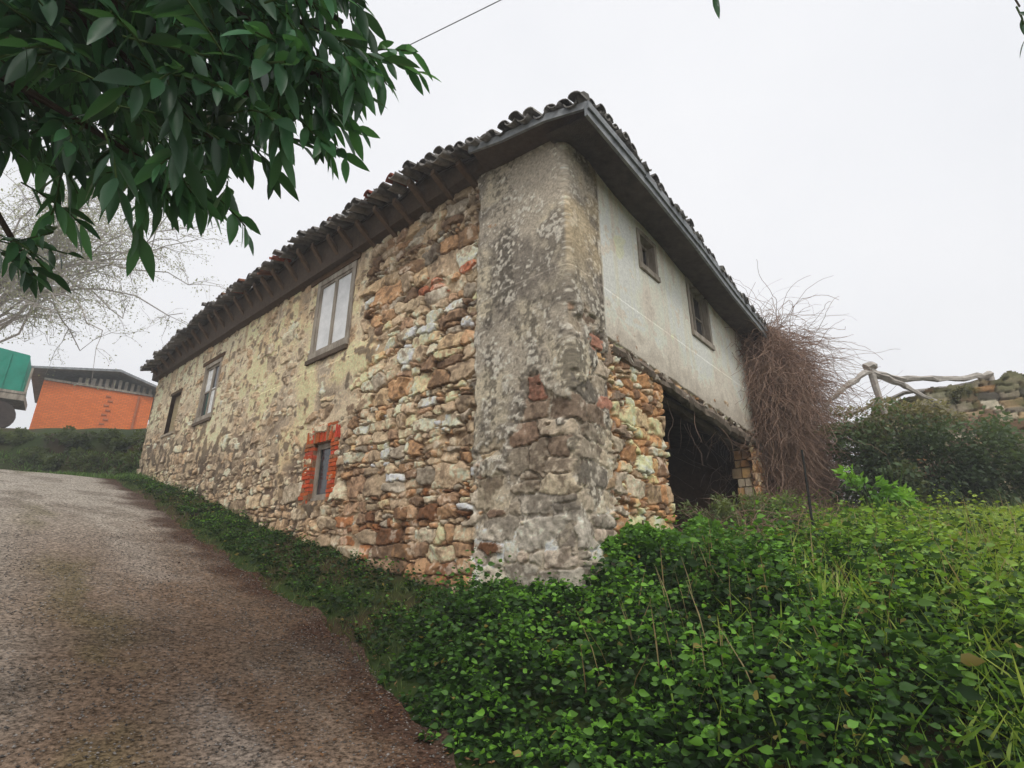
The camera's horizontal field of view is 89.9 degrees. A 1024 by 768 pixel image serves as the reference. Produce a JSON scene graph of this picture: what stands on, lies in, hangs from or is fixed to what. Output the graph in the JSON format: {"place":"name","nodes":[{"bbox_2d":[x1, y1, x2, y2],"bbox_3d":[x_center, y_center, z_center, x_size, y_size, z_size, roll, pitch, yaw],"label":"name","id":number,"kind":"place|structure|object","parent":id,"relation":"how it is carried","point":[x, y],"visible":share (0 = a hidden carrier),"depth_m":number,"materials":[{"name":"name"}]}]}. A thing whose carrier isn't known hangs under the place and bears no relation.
{"place":"outdoors","nodes":[
{"label":"outdoors","id":0,"kind":"place"},
{"bbox_2d":[1,0,500,237],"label":"overhead cable","id":1,"kind":"object","parent":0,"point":[410,44],"visible":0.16,"depth_m":5.88,"materials":[{"name":"black"}]},
{"bbox_2d":[0,428,1023,767],"bbox_3d":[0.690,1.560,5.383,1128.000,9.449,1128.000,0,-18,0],"label":"ground","id":2,"kind":"structure","parent":0,"point":[12,450],"depth_m":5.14,"materials":[{"name":"green plant"}]},
{"bbox_2d":[0,348,33,427],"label":"green trailer","id":3,"kind":"object","parent":2,"relation":"on","point":[16,371],"visible":0.98,"depth_m":21.78,"materials":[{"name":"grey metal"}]},
{"bbox_2d":[0,425,144,475],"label":"garden hedge","id":4,"kind":"object","parent":2,"relation":"on","point":[117,442],"visible":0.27,"depth_m":17.33,"materials":[{"name":"green plant"}]},
{"bbox_2d":[0,449,151,479],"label":"crest grass","id":5,"kind":"structure","parent":2,"relation":"on","point":[101,475],"depth_m":16.64,"materials":[{"name":"green plant"}]},
{"bbox_2d":[29,380,153,428],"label":"brick walls","id":6,"kind":"structure","parent":2,"relation":"on","point":[60,405],"depth_m":26.72,"materials":[{"name":"orange brick"}]},
{"bbox_2d":[44,377,152,396],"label":"gable slats","id":7,"kind":"object","parent":6,"relation":"on","point":[112,388],"visible":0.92,"depth_m":27.64,"materials":[{"name":"grey wood"}]},
{"bbox_2d":[31,366,156,419],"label":"house roof","id":8,"kind":"structure","parent":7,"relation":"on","point":[72,374],"depth_m":27.64,"materials":[{"name":"paint"}]},
{"bbox_2d":[99,395,139,428],"bbox_3d":[-21.093,1.882,27.433,1.470,2.800,0.080,15,-23,-37],"label":"drainpipe and toothing","id":9,"kind":"object","parent":6,"relation":"attached to","point":[135,412],"visible":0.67,"depth_m":27.57,"materials":[{"name":"brick"}]},
{"bbox_2d":[0,147,239,390],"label":"birch tree","id":10,"kind":"object","parent":2,"relation":"on","point":[9,290],"visible":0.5,"depth_m":15.98,"materials":[{"name":"grey plant"}]},
{"bbox_2d":[0,469,462,767],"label":"country lane","id":11,"kind":"structure","parent":2,"relation":"on","point":[46,503],"depth_m":4.52,"materials":[{"name":"grey gravel"}]},
{"bbox_2d":[93,520,494,767],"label":"fallen leaves","id":12,"kind":"object","parent":11,"relation":"on","point":[334,739],"visible":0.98,"depth_m":4.66,"materials":[{"name":"brown plant"}]},
{"bbox_2d":[105,476,497,691],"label":"verge grass","id":13,"kind":"structure","parent":2,"relation":"on","point":[275,579],"depth_m":7.21,"materials":[{"name":"green plant"}]},
{"bbox_2d":[136,91,774,593],"bbox_3d":[-3.076,1.253,13.988,17.605,8.480,8.919,-15,-24,38],"label":"stone farmhouse","id":14,"kind":"object","parent":2,"relation":"on","point":[514,337],"visible":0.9,"depth_m":7.86,"materials":[{"name":"brown stone"}]},
{"bbox_2d":[194,356,222,422],"bbox_3d":[-8.114,0.195,13.865,1.160,1.670,0.225,-15,-24,38],"label":"upper window frame","id":15,"kind":"structure","parent":14,"relation":"in","point":[218,362],"depth_m":13.92,"materials":[{"name":"grey wood"}]},
{"bbox_2d":[201,366,218,415],"bbox_3d":[-8.121,0.187,13.859,0.940,1.440,0.013,-15,-24,38],"label":"upper window pane","id":16,"kind":"structure","parent":14,"relation":"in","point":[217,368],"depth_m":13.91,"materials":[{"name":"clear glass"}]},
{"bbox_2d":[310,442,331,500],"bbox_3d":[-3.312,1.564,9.125,0.640,1.070,0.140,-15,-24,38],"label":"stable window frame","id":17,"kind":"structure","parent":14,"relation":"in","point":[323,446],"depth_m":9.22,"materials":[{"name":"grey wood"}]},
{"bbox_2d":[316,448,330,494],"bbox_3d":[-3.318,1.558,9.121,0.500,0.920,0.013,-15,-24,38],"label":"stable window pane","id":18,"kind":"structure","parent":14,"relation":"in","point":[325,454],"depth_m":9.15,"materials":[{"name":"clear glass"}]},
{"bbox_2d":[307,260,357,359],"bbox_3d":[-3.508,-1.413,10.234,1.420,1.780,0.230,-15,-24,38],"label":"shuttered window frame","id":19,"kind":"structure","parent":14,"relation":"in","point":[352,267],"depth_m":10.20,"materials":[{"name":"grey wood"}]},
{"bbox_2d":[316,272,351,349],"bbox_3d":[-3.533,-1.427,10.208,1.180,1.530,0.013,-15,-24,38],"label":"shuttered window pane","id":20,"kind":"structure","parent":14,"relation":"in","point":[339,328],"depth_m":10.20,"materials":[{"name":"white glass"}]},
{"bbox_2d":[642,250,645,264],"bbox_3d":[2.116,-2.072,8.479,0.013,0.560,0.510,-15,-24,38],"label":"small gable window pane","id":21,"kind":"structure","parent":14,"relation":"in","point":[644,258],"depth_m":8.62,"materials":[{"name":"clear glass"}]},
{"bbox_2d":[636,227,660,283],"bbox_3d":[2.153,-2.077,8.448,0.255,0.730,0.670,-15,-24,38],"label":"small gable window frame","id":22,"kind":"structure","parent":14,"relation":"in","point":[644,243],"depth_m":8.51,"materials":[{"name":"grey wood"}]},
{"bbox_2d":[693,298,701,334],"bbox_3d":[3.493,-1.308,9.917,0.013,1.000,0.860,-15,-24,38],"label":"gable window pane","id":23,"kind":"structure","parent":14,"relation":"in","point":[696,308],"depth_m":10.13,"materials":[{"name":"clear glass"}]},
{"bbox_2d":[685,277,714,350],"bbox_3d":[3.530,-1.313,9.885,0.255,1.190,1.040,-15,-24,38],"label":"gable window frame","id":24,"kind":"structure","parent":14,"relation":"in","point":[706,338],"depth_m":10.02,"materials":[{"name":"grey wood"}]},
{"bbox_2d":[0,0,1023,298],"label":"laurel tree","id":25,"kind":"object","parent":2,"relation":"on","point":[142,76],"visible":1,"depth_m":2.27,"materials":[{"name":"green plant"}]},
{"bbox_2d":[601,514,729,579],"bbox_3d":[1.955,2.040,6.158,2.268,1.036,0.955,16,-24,-40],"label":"ivy clump","id":26,"kind":"object","parent":2,"relation":"on","point":[646,527],"visible":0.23,"depth_m":5.85,"materials":[{"name":"green plant"}]},
{"bbox_2d":[677,489,820,537],"bbox_3d":[4.650,2.445,9.371,1.237,1.619,6.238,-16,-25,40],"label":"bramble bush","id":27,"kind":"object","parent":2,"relation":"on","point":[723,504],"visible":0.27,"depth_m":7.89,"materials":[{"name":"green plant"}]},
{"bbox_2d":[664,259,921,541],"bbox_3d":[5.392,0.678,11.203,5.786,7.394,10.830,-13,-23,35],"label":"dry vine","id":28,"kind":"object","parent":2,"relation":"on","point":[785,395],"visible":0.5,"depth_m":10.87,"materials":[{"name":"brown plant"}]},
{"bbox_2d":[576,490,1023,708],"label":"dry stalks","id":29,"kind":"object","parent":2,"relation":"on","point":[807,577],"visible":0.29,"depth_m":4.22,"materials":[{"name":"brown plant"}]},
{"bbox_2d":[801,450,816,547],"bbox_3d":[3.414,1.530,5.815,0.053,1.581,0.035,0,-18,0],"label":"fence post","id":30,"kind":"object","parent":2,"relation":"on","point":[808,493],"visible":0.56,"depth_m":5.90,"materials":[{"name":"brown wood"}]},
{"bbox_2d":[831,463,930,522],"bbox_3d":[5.590,1.773,7.616,1.364,1.274,0.892,0,-18,0],"label":"elder sapling","id":31,"kind":"object","parent":2,"relation":"on","point":[887,489],"visible":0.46,"depth_m":7.62,"materials":[{"name":"green plant"}]},
{"bbox_2d":[811,362,994,442],"bbox_3d":[8.991,1.304,11.534,4.590,3.714,0.592,0,-18,0],"label":"branch pergola","id":32,"kind":"object","parent":2,"relation":"on","point":[874,375],"visible":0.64,"depth_m":11.80,"materials":[{"name":"grey wood"}]},
{"bbox_2d":[813,395,1023,515],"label":"laurel bush","id":33,"kind":"object","parent":2,"relation":"on","point":[974,469],"visible":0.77,"depth_m":9.72,"materials":[{"name":"green plant"}]},
{"bbox_2d":[871,370,1023,500],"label":"ruined stone wall","id":34,"kind":"structure","parent":2,"relation":"on","point":[1005,390],"depth_m":11.38,"materials":[{"name":"grey stone"}]},
{"bbox_2d":[926,383,1023,510],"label":"wall ivy","id":35,"kind":"object","parent":34,"relation":"on","point":[957,391],"depth_m":11.60,"materials":[{"name":"green plant"}]},
{"bbox_2d":[0,0,1023,495],"label":"sky","id":36,"kind":"structure","parent":0,"point":[875,146],"materials":[{"name":"white"}]},
{"bbox_2d":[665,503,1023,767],"bbox_3d":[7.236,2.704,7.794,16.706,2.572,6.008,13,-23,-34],"label":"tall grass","id":37,"kind":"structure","parent":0,"point":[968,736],"depth_m":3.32,"materials":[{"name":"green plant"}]}
]}

